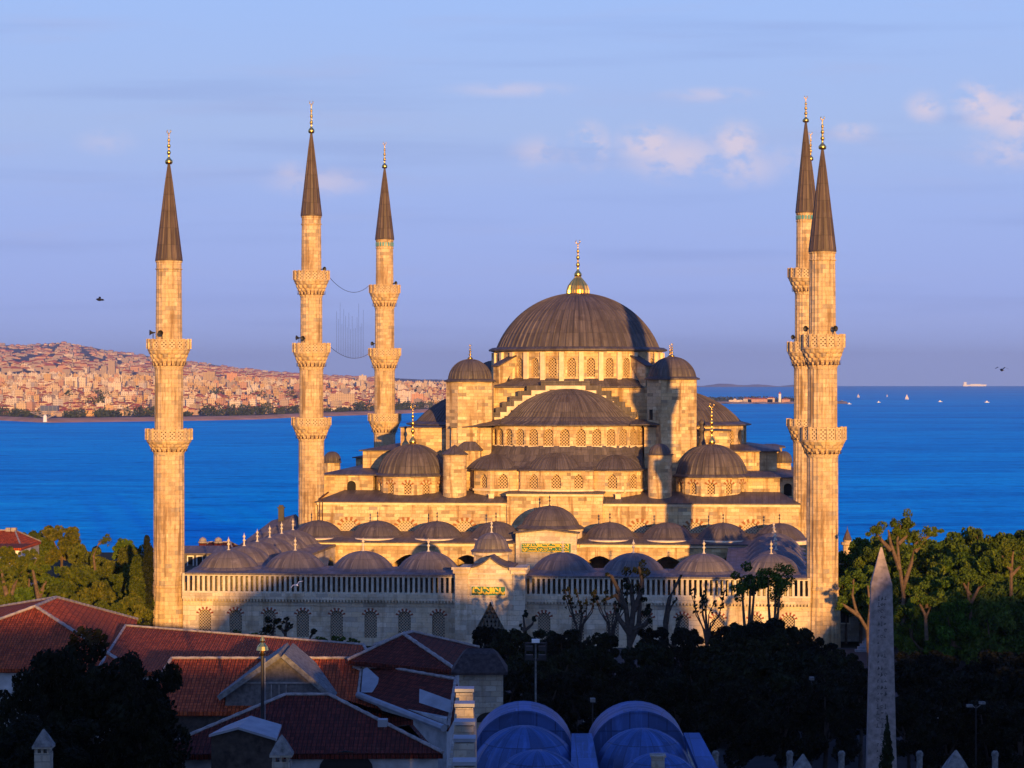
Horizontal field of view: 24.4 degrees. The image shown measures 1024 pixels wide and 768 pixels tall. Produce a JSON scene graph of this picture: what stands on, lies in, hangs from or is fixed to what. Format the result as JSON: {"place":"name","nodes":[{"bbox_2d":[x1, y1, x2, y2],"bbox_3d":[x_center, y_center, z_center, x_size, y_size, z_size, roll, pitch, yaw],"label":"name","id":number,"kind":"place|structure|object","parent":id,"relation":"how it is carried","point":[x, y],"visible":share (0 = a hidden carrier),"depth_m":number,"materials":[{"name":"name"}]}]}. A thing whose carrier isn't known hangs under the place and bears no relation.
{"place":"outdoors","nodes":[
{"label":"outdoors","id":0,"kind":"place"},
{"bbox_2d":[0,596,138,737],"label":"tiled house","id":1,"kind":"structure","parent":0,"point":[29,629],"depth_m":177.43,"materials":[{"name":"red tile"}]},
{"bbox_2d":[128,554,145,623],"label":"columnar tree","id":2,"kind":"object","parent":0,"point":[136,586],"visible":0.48,"depth_m":254.62,"materials":[{"name":"green plant"}]},
{"bbox_2d":[0,409,427,422],"bbox_3d":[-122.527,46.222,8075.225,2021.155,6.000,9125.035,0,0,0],"label":"shore bank","id":3,"kind":"structure","parent":0,"point":[129,419],"depth_m":3711.54,"materials":[{"name":"grey stone"}]},
{"bbox_2d":[0,343,443,417],"bbox_3d":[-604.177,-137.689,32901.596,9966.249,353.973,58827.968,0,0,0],"label":"hills","id":4,"kind":"structure","parent":0,"point":[84,351],"depth_m":10672.85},
{"bbox_2d":[0,385,441,417],"bbox_3d":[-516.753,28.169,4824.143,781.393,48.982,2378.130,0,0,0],"label":"shore trees","id":5,"kind":"object","parent":4,"relation":"on","point":[99,413],"visible":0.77,"depth_m":3920.75,"materials":[{"name":"green plant"}]},
{"bbox_2d":[0,341,445,410],"bbox_3d":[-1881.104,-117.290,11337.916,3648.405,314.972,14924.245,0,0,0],"label":"city houses","id":6,"kind":"structure","parent":4,"relation":"on","point":[50,388],"depth_m":5335.18,"materials":[{"name":"beige concrete"}]},
{"bbox_2d":[99,624,366,679],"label":"tiled house","id":7,"kind":"structure","parent":0,"point":[155,648],"depth_m":172.85,"materials":[{"name":"red tile"}]},
{"bbox_2d":[209,716,281,767],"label":"zinc roof shed","id":8,"kind":"structure","parent":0,"point":[249,742],"depth_m":118.23,"materials":[{"name":"grey metal"}]},
{"bbox_2d":[46,552,859,647],"bbox_3d":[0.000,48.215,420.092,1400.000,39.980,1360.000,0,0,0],"label":"ground","id":9,"kind":"structure","parent":0,"point":[106,555],"depth_m":397.40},
{"bbox_2d":[0,565,28,596],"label":"tree","id":10,"kind":"object","parent":9,"relation":"on","point":[11,579],"visible":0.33,"depth_m":260.82,"materials":[{"name":"green plant"}]},
{"bbox_2d":[0,527,40,585],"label":"red roofed house","id":11,"kind":"structure","parent":9,"relation":"on","point":[11,535],"depth_m":301.40,"materials":[{"name":"tile"}]},
{"bbox_2d":[14,548,42,586],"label":"tree","id":12,"kind":"object","parent":9,"relation":"on","point":[24,561],"visible":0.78,"depth_m":267.81,"materials":[{"name":"green plant"}]},
{"bbox_2d":[32,729,54,767],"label":"chimney turret","id":13,"kind":"object","parent":9,"relation":"on","point":[43,742],"visible":1,"depth_m":99.70,"materials":[{"name":"grey stone"}]},
{"bbox_2d":[0,645,96,767],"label":"foreground tree","id":14,"kind":"object","parent":9,"relation":"on","point":[45,703],"visible":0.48,"depth_m":115.47,"materials":[{"name":"green plant"}]},
{"bbox_2d":[0,713,98,767],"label":"foreground tree","id":15,"kind":"object","parent":9,"relation":"on","point":[23,734],"visible":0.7,"depth_m":109.11,"materials":[{"name":"green plant"}]},
{"bbox_2d":[33,581,74,598],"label":"tree","id":16,"kind":"object","parent":9,"relation":"on","point":[64,589],"visible":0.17,"depth_m":260.59,"materials":[{"name":"green plant"}]},
{"bbox_2d":[42,525,80,568],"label":"tree","id":17,"kind":"object","parent":9,"relation":"on","point":[67,540],"visible":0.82,"depth_m":328.45,"materials":[{"name":"green plant"}]},
{"bbox_2d":[59,564,99,593],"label":"tree","id":18,"kind":"object","parent":9,"relation":"on","point":[84,576],"visible":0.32,"depth_m":283.80,"materials":[{"name":"green plant"}]},
{"bbox_2d":[67,543,105,568],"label":"tree","id":19,"kind":"object","parent":9,"relation":"on","point":[84,557],"visible":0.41,"depth_m":319.03,"materials":[{"name":"green plant"}]},
{"bbox_2d":[76,580,121,605],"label":"tree","id":20,"kind":"object","parent":9,"relation":"on","point":[103,590],"visible":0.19,"depth_m":261.34,"materials":[{"name":"green plant"}]},
{"bbox_2d":[21,625,192,767],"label":"foreground tree","id":21,"kind":"object","parent":9,"relation":"on","point":[109,686],"visible":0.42,"depth_m":115.82,"materials":[{"name":"green plant"}]},
{"bbox_2d":[96,559,122,595],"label":"tree","id":22,"kind":"object","parent":9,"relation":"on","point":[106,569],"visible":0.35,"depth_m":299.26,"materials":[{"name":"green plant"}]},
{"bbox_2d":[101,572,129,598],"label":"tree","id":23,"kind":"object","parent":9,"relation":"on","point":[120,580],"visible":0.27,"depth_m":269.15,"materials":[{"name":"green plant"}]},
{"bbox_2d":[117,544,143,573],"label":"tree","id":24,"kind":"object","parent":9,"relation":"on","point":[125,557],"visible":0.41,"depth_m":299.15,"materials":[{"name":"green plant"}]},
{"bbox_2d":[116,596,152,625],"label":"tree","id":25,"kind":"object","parent":9,"relation":"on","point":[135,605],"visible":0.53,"depth_m":247.65,"materials":[{"name":"green plant"}]},
{"bbox_2d":[90,649,185,767],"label":"foreground tree","id":26,"kind":"object","parent":9,"relation":"on","point":[150,690],"visible":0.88,"depth_m":114.95,"materials":[{"name":"green plant"}]},
{"bbox_2d":[142,535,154,625],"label":"cypress","id":27,"kind":"object","parent":9,"relation":"on","point":[147,569],"visible":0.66,"depth_m":261.71,"materials":[{"name":"green plant"}]},
{"bbox_2d":[145,130,192,628],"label":"minaret","id":28,"kind":"object","parent":9,"relation":"on","point":[168,438],"visible":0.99,"depth_m":263.99,"materials":[{"name":"stone"}]},
{"bbox_2d":[185,546,229,581],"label":"kitchen house","id":29,"kind":"structure","parent":9,"relation":"on","point":[195,556],"depth_m":300.04,"materials":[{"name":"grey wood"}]},
{"bbox_2d":[157,656,380,738],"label":"tiled house","id":30,"kind":"structure","parent":9,"relation":"on","point":[207,680],"depth_m":146.92,"materials":[{"name":"red tile"}]},
{"bbox_2d":[217,643,336,705],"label":"gabled dormer","id":31,"kind":"object","parent":30,"relation":"on","point":[293,667],"visible":0.58,"depth_m":144.03,"materials":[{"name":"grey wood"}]},
{"bbox_2d":[239,505,298,545],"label":"lead roofed pavilion","id":32,"kind":"structure","parent":9,"relation":"on","point":[274,526],"depth_m":323.28,"materials":[{"name":"metal"}]},
{"bbox_2d":[269,735,293,767],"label":"chimney turret","id":33,"kind":"object","parent":9,"relation":"on","point":[282,749],"visible":1,"depth_m":103.64,"materials":[{"name":"grey stone"}]},
{"bbox_2d":[172,692,443,767],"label":"tiled house","id":34,"kind":"structure","parent":9,"relation":"on","point":[324,730],"depth_m":123.70,"materials":[{"name":"red tile"}]},
{"bbox_2d":[291,101,331,526],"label":"minaret","id":35,"kind":"object","parent":9,"relation":"on","point":[311,424],"visible":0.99,"depth_m":319.15,"materials":[{"name":"stone"}]},
{"bbox_2d":[368,142,400,446],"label":"minaret","id":36,"kind":"object","parent":9,"relation":"on","point":[384,418],"visible":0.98,"depth_m":367.89,"materials":[{"name":"stone"}]},
{"bbox_2d":[355,667,457,767],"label":"tiled house","id":37,"kind":"structure","parent":9,"relation":"on","point":[424,701],"depth_m":141.71,"materials":[{"name":"red tile"}]},
{"bbox_2d":[448,686,476,767],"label":"merloned wall","id":38,"kind":"structure","parent":9,"relation":"on","point":[463,752],"depth_m":93.68,"materials":[{"name":"grey stone"}]},
{"bbox_2d":[451,648,507,728],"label":"masonry turret","id":39,"kind":"object","parent":9,"relation":"on","point":[482,671],"visible":0.59,"depth_m":129.13,"materials":[{"name":"grey stone"}]},
{"bbox_2d":[471,625,502,647],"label":"tree","id":40,"kind":"object","parent":9,"relation":"on","point":[484,633],"visible":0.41,"depth_m":204.79,"materials":[{"name":"green plant"}]},
{"bbox_2d":[451,520,529,646],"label":"portal","id":41,"kind":"object","parent":9,"relation":"on","point":[490,586],"visible":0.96,"depth_m":258.42,"materials":[{"name":"stone"}]},
{"bbox_2d":[182,495,810,647],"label":"forecourt","id":42,"kind":"structure","parent":9,"relation":"on","point":[357,585],"depth_m":263.11,"materials":[{"name":"stone"}]},
{"bbox_2d":[487,628,533,692],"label":"tree","id":43,"kind":"object","parent":9,"relation":"on","point":[506,648],"visible":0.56,"depth_m":199.41,"materials":[{"name":"green plant"}]},
{"bbox_2d":[503,668,526,704],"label":"tree","id":44,"kind":"object","parent":9,"relation":"on","point":[508,680],"visible":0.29,"depth_m":171.52,"materials":[{"name":"green plant"}]},
{"bbox_2d":[504,654,548,695],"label":"tree","id":45,"kind":"object","parent":9,"relation":"on","point":[522,665],"visible":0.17,"depth_m":184.14,"materials":[{"name":"green plant"}]},
{"bbox_2d":[511,672,570,733],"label":"tree","id":46,"kind":"object","parent":9,"relation":"on","point":[559,697],"visible":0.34,"depth_m":171.19,"materials":[{"name":"green plant"}]},
{"bbox_2d":[532,649,578,709],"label":"tree","id":47,"kind":"object","parent":9,"relation":"on","point":[568,658],"visible":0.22,"depth_m":189.59,"materials":[{"name":"green plant"}]},
{"bbox_2d":[315,240,800,568],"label":"mosque","id":48,"kind":"structure","parent":9,"relation":"on","point":[583,406],"depth_m":322.34,"materials":[{"name":"stone"}]},
{"bbox_2d":[541,628,594,675],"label":"tree","id":49,"kind":"object","parent":9,"relation":"on","point":[557,643],"visible":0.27,"depth_m":207.05,"materials":[{"name":"green plant"}]},
{"bbox_2d":[565,645,616,699],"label":"tree","id":50,"kind":"object","parent":9,"relation":"on","point":[591,658],"visible":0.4,"depth_m":198.71,"materials":[{"name":"green plant"}]},
{"bbox_2d":[578,682,622,732],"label":"tree","id":51,"kind":"object","parent":9,"relation":"on","point":[604,701],"visible":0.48,"depth_m":171.44,"materials":[{"name":"green plant"}]},
{"bbox_2d":[585,632,619,668],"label":"tree","id":52,"kind":"object","parent":9,"relation":"on","point":[605,642],"visible":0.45,"depth_m":213.31,"materials":[{"name":"green plant"}]},
{"bbox_2d":[615,642,673,677],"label":"tree","id":53,"kind":"object","parent":9,"relation":"on","point":[642,654],"visible":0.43,"depth_m":204.29,"materials":[{"name":"green plant"}]},
{"bbox_2d":[637,627,668,644],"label":"tree","id":54,"kind":"object","parent":9,"relation":"on","point":[648,635],"visible":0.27,"depth_m":213.49,"materials":[{"name":"green plant"}]},
{"bbox_2d":[625,663,690,730],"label":"tree","id":55,"kind":"object","parent":9,"relation":"on","point":[645,682],"visible":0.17,"depth_m":191.40,"materials":[{"name":"green plant"}]},
{"bbox_2d":[649,673,702,732],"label":"tree","id":56,"kind":"object","parent":9,"relation":"on","point":[676,691],"visible":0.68,"depth_m":174.99,"materials":[{"name":"green plant"}]},
{"bbox_2d":[655,627,708,668],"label":"tree","id":57,"kind":"object","parent":9,"relation":"on","point":[692,639],"visible":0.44,"depth_m":206.81,"materials":[{"name":"green plant"}]},
{"bbox_2d":[689,637,753,708],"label":"tree","id":58,"kind":"object","parent":9,"relation":"on","point":[702,654],"visible":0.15,"depth_m":203.45,"materials":[{"name":"green plant"}]},
{"bbox_2d":[718,620,766,650],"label":"tree","id":59,"kind":"object","parent":9,"relation":"on","point":[739,634],"visible":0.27,"depth_m":209.35,"materials":[{"name":"green plant"}]},
{"bbox_2d":[743,617,797,655],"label":"tree","id":60,"kind":"object","parent":9,"relation":"on","point":[771,625],"visible":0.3,"depth_m":207.10,"materials":[{"name":"green plant"}]},
{"bbox_2d":[775,627,814,655],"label":"tree","id":61,"kind":"object","parent":9,"relation":"on","point":[795,638],"visible":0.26,"depth_m":204.21,"materials":[{"name":"green plant"}]},
{"bbox_2d":[786,96,814,564],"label":"minaret","id":62,"kind":"object","parent":9,"relation":"on","point":[798,276],"visible":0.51,"depth_m":312.58,"materials":[{"name":"stone"}]},
{"bbox_2d":[788,637,837,676],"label":"tree","id":63,"kind":"object","parent":9,"relation":"on","point":[815,648],"visible":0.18,"depth_m":199.62,"materials":[{"name":"green plant"}]},
{"bbox_2d":[798,117,846,647],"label":"minaret","id":64,"kind":"object","parent":9,"relation":"on","point":[822,437],"visible":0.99,"depth_m":256.65,"materials":[{"name":"stone"}]},
{"bbox_2d":[795,651,851,711],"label":"tree","id":65,"kind":"object","parent":9,"relation":"on","point":[811,670],"visible":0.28,"depth_m":184.69,"materials":[{"name":"green plant"}]},
{"bbox_2d":[802,664,867,759],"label":"tree","id":66,"kind":"object","parent":9,"relation":"on","point":[824,671],"visible":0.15,"depth_m":179.39,"materials":[{"name":"green plant"}]},
{"bbox_2d":[840,605,865,641],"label":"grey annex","id":67,"kind":"object","parent":9,"relation":"on","point":[853,623],"visible":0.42,"depth_m":262.05,"materials":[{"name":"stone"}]},
{"bbox_2d":[839,565,873,644],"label":"tree","id":68,"kind":"object","parent":9,"relation":"on","point":[869,570],"visible":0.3,"depth_m":261.20,"materials":[{"name":"green plant"}]},
{"bbox_2d":[851,547,895,590],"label":"tree","id":69,"kind":"object","parent":9,"relation":"on","point":[865,557],"visible":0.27,"depth_m":266.90,"materials":[{"name":"green plant"}]},
{"bbox_2d":[866,547,896,767],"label":"obelisk","id":70,"kind":"object","parent":9,"relation":"on","point":[881,694],"visible":0.89,"depth_m":149.27,"materials":[{"name":"stone"}]},
{"bbox_2d":[878,714,894,767],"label":"spruce","id":71,"kind":"object","parent":9,"relation":"on","point":[887,759],"visible":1,"depth_m":117.94,"materials":[{"name":"green plant"}]},
{"bbox_2d":[893,600,938,655],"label":"tree","id":72,"kind":"object","parent":9,"relation":"on","point":[905,642],"visible":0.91,"depth_m":237.16,"materials":[{"name":"green plant"}]},
{"bbox_2d":[894,650,944,680],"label":"tree","id":73,"kind":"object","parent":9,"relation":"on","point":[915,658],"visible":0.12,"depth_m":204.69,"materials":[{"name":"green plant"}]},
{"bbox_2d":[896,542,951,594],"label":"tree","id":74,"kind":"object","parent":9,"relation":"on","point":[924,565],"visible":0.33,"depth_m":261.57,"materials":[{"name":"green plant"}]},
{"bbox_2d":[912,574,954,611],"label":"tree","id":75,"kind":"object","parent":9,"relation":"on","point":[945,583],"visible":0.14,"depth_m":249.24,"materials":[{"name":"green plant"}]},
{"bbox_2d":[903,702,983,767],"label":"tree","id":76,"kind":"object","parent":9,"relation":"on","point":[950,732],"visible":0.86,"depth_m":160.99,"materials":[{"name":"green plant"}]},
{"bbox_2d":[909,671,991,750],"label":"tree","id":77,"kind":"object","parent":9,"relation":"on","point":[943,694],"visible":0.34,"depth_m":178.62,"materials":[{"name":"green plant"}]},
{"bbox_2d":[929,597,980,656],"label":"tree","id":78,"kind":"object","parent":9,"relation":"on","point":[951,636],"visible":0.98,"depth_m":235.12,"materials":[{"name":"green plant"}]},
{"bbox_2d":[932,551,978,589],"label":"tree","id":79,"kind":"object","parent":9,"relation":"on","point":[947,561],"visible":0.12,"depth_m":266.74,"materials":[{"name":"green plant"}]},
{"bbox_2d":[936,655,981,680],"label":"tree","id":80,"kind":"object","parent":9,"relation":"on","point":[948,664],"visible":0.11,"depth_m":199.84,"materials":[{"name":"green plant"}]},
{"bbox_2d":[942,526,975,568],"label":"tree","id":81,"kind":"object","parent":9,"relation":"on","point":[951,540],"visible":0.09,"depth_m":290.17,"materials":[{"name":"green plant"}]},
{"bbox_2d":[944,539,988,578],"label":"tree","id":82,"kind":"object","parent":9,"relation":"on","point":[978,547],"visible":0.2,"depth_m":270.99,"materials":[{"name":"green plant"}]},
{"bbox_2d":[950,699,1016,767],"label":"tree","id":83,"kind":"object","parent":9,"relation":"on","point":[985,714],"visible":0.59,"depth_m":160.77,"materials":[{"name":"green plant"}]},
{"bbox_2d":[959,585,1008,657],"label":"tree","id":84,"kind":"object","parent":9,"relation":"on","point":[994,596],"visible":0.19,"depth_m":238.97,"materials":[{"name":"green plant"}]},
{"bbox_2d":[955,666,1013,745],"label":"tree","id":85,"kind":"object","parent":9,"relation":"on","point":[984,680],"visible":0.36,"depth_m":178.66,"materials":[{"name":"green plant"}]},
{"bbox_2d":[962,552,1008,597],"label":"tree","id":86,"kind":"object","parent":9,"relation":"on","point":[983,566],"visible":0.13,"depth_m":263.37,"materials":[{"name":"green plant"}]},
{"bbox_2d":[967,527,1009,549],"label":"tree","id":87,"kind":"object","parent":9,"relation":"on","point":[976,534],"visible":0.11,"depth_m":289.11,"materials":[{"name":"green plant"}]},
{"bbox_2d":[957,601,1023,664],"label":"tree","id":88,"kind":"object","parent":9,"relation":"on","point":[993,615],"visible":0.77,"depth_m":232.90,"materials":[{"name":"green plant"}]},
{"bbox_2d":[961,649,1023,684],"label":"tree","id":89,"kind":"object","parent":9,"relation":"on","point":[990,662],"visible":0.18,"depth_m":199.29,"materials":[{"name":"green plant"}]},
{"bbox_2d":[984,701,1023,767],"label":"tree","id":90,"kind":"object","parent":9,"relation":"on","point":[1013,714],"visible":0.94,"depth_m":159.58,"materials":[{"name":"green plant"}]},
{"bbox_2d":[998,595,1023,651],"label":"tree","id":91,"kind":"object","parent":9,"relation":"on","point":[1018,614],"visible":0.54,"depth_m":235.63,"materials":[{"name":"green plant"}]},
{"bbox_2d":[0,386,1023,551],"bbox_3d":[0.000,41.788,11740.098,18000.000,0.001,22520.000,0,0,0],"label":"sea","id":92,"kind":"structure","parent":0,"point":[953,461],"depth_m":1783.40,"materials":[{"name":"liquid"}]},
{"bbox_2d":[0,0,1023,385],"label":"sky","id":93,"kind":"structure","parent":0,"point":[664,138],"materials":[{"name":"blue"}]},
{"bbox_2d":[562,586,596,641],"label":"bare tree","id":94,"kind":"object","parent":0,"point":[570,603],"visible":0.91,"depth_m":216.00,"materials":[{"name":"brown plant"}]},
{"bbox_2d":[477,701,717,767],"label":"lead vaulted hall","id":95,"kind":"structure","parent":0,"point":[531,734],"depth_m":110.75,"materials":[{"name":"grey metal"}]},
{"bbox_2d":[591,589,629,649],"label":"bare tree","id":96,"kind":"object","parent":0,"point":[611,631],"visible":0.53,"depth_m":215.99,"materials":[{"name":"brown plant"}]},
{"bbox_2d":[690,588,726,645],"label":"bare tree","id":97,"kind":"object","parent":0,"point":[708,627],"visible":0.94,"depth_m":215.99,"materials":[{"name":"brown plant"}]},
{"bbox_2d":[729,561,768,625],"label":"pollarded tree","id":98,"kind":"object","parent":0,"point":[750,583],"visible":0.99,"depth_m":215.93,"materials":[{"name":"green plant"}]},
{"bbox_2d":[506,648,1013,767],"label":"pavement","id":99,"kind":"structure","parent":0,"point":[758,761],"depth_m":181.66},
{"bbox_2d":[347,630,479,685],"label":"tiled house","id":100,"kind":"structure","parent":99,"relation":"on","point":[421,651],"depth_m":148.10,"materials":[{"name":"red tile"}]},
{"bbox_2d":[525,639,546,701],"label":"floodlight mast","id":101,"kind":"object","parent":99,"relation":"on","point":[529,657],"visible":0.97,"depth_m":149.98,"materials":[{"name":"metal"}]},
{"bbox_2d":[601,559,651,658],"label":"pollarded tree","id":102,"kind":"object","parent":99,"relation":"on","point":[630,629],"visible":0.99,"depth_m":211.86,"materials":[{"name":"brown plant"}]},
{"bbox_2d":[756,563,796,619],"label":"pollarded tree","id":103,"kind":"object","parent":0,"point":[780,584],"visible":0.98,"depth_m":215.88,"materials":[{"name":"green plant"}]},
{"bbox_2d":[834,570,871,665],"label":"pollarded tree","id":104,"kind":"object","parent":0,"point":[862,577],"visible":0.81,"depth_m":214.93,"materials":[{"name":"green plant"}]},
{"bbox_2d":[865,508,943,625],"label":"pollarded tree","id":105,"kind":"object","parent":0,"point":[902,529],"visible":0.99,"depth_m":247.88,"materials":[{"name":"green plant"}]},
{"bbox_2d":[905,580,947,639],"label":"pollarded tree","id":106,"kind":"object","parent":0,"point":[922,600],"visible":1,"depth_m":231.88,"materials":[{"name":"green plant"}]},
{"bbox_2d":[954,567,1004,620],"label":"pollarded tree","id":107,"kind":"object","parent":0,"point":[968,578],"visible":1,"depth_m":235.91,"materials":[{"name":"green plant"}]},
{"bbox_2d":[994,538,1023,611],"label":"pollarded tree","id":108,"kind":"object","parent":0,"point":[1005,552],"visible":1,"depth_m":239.91,"materials":[{"name":"green plant"}]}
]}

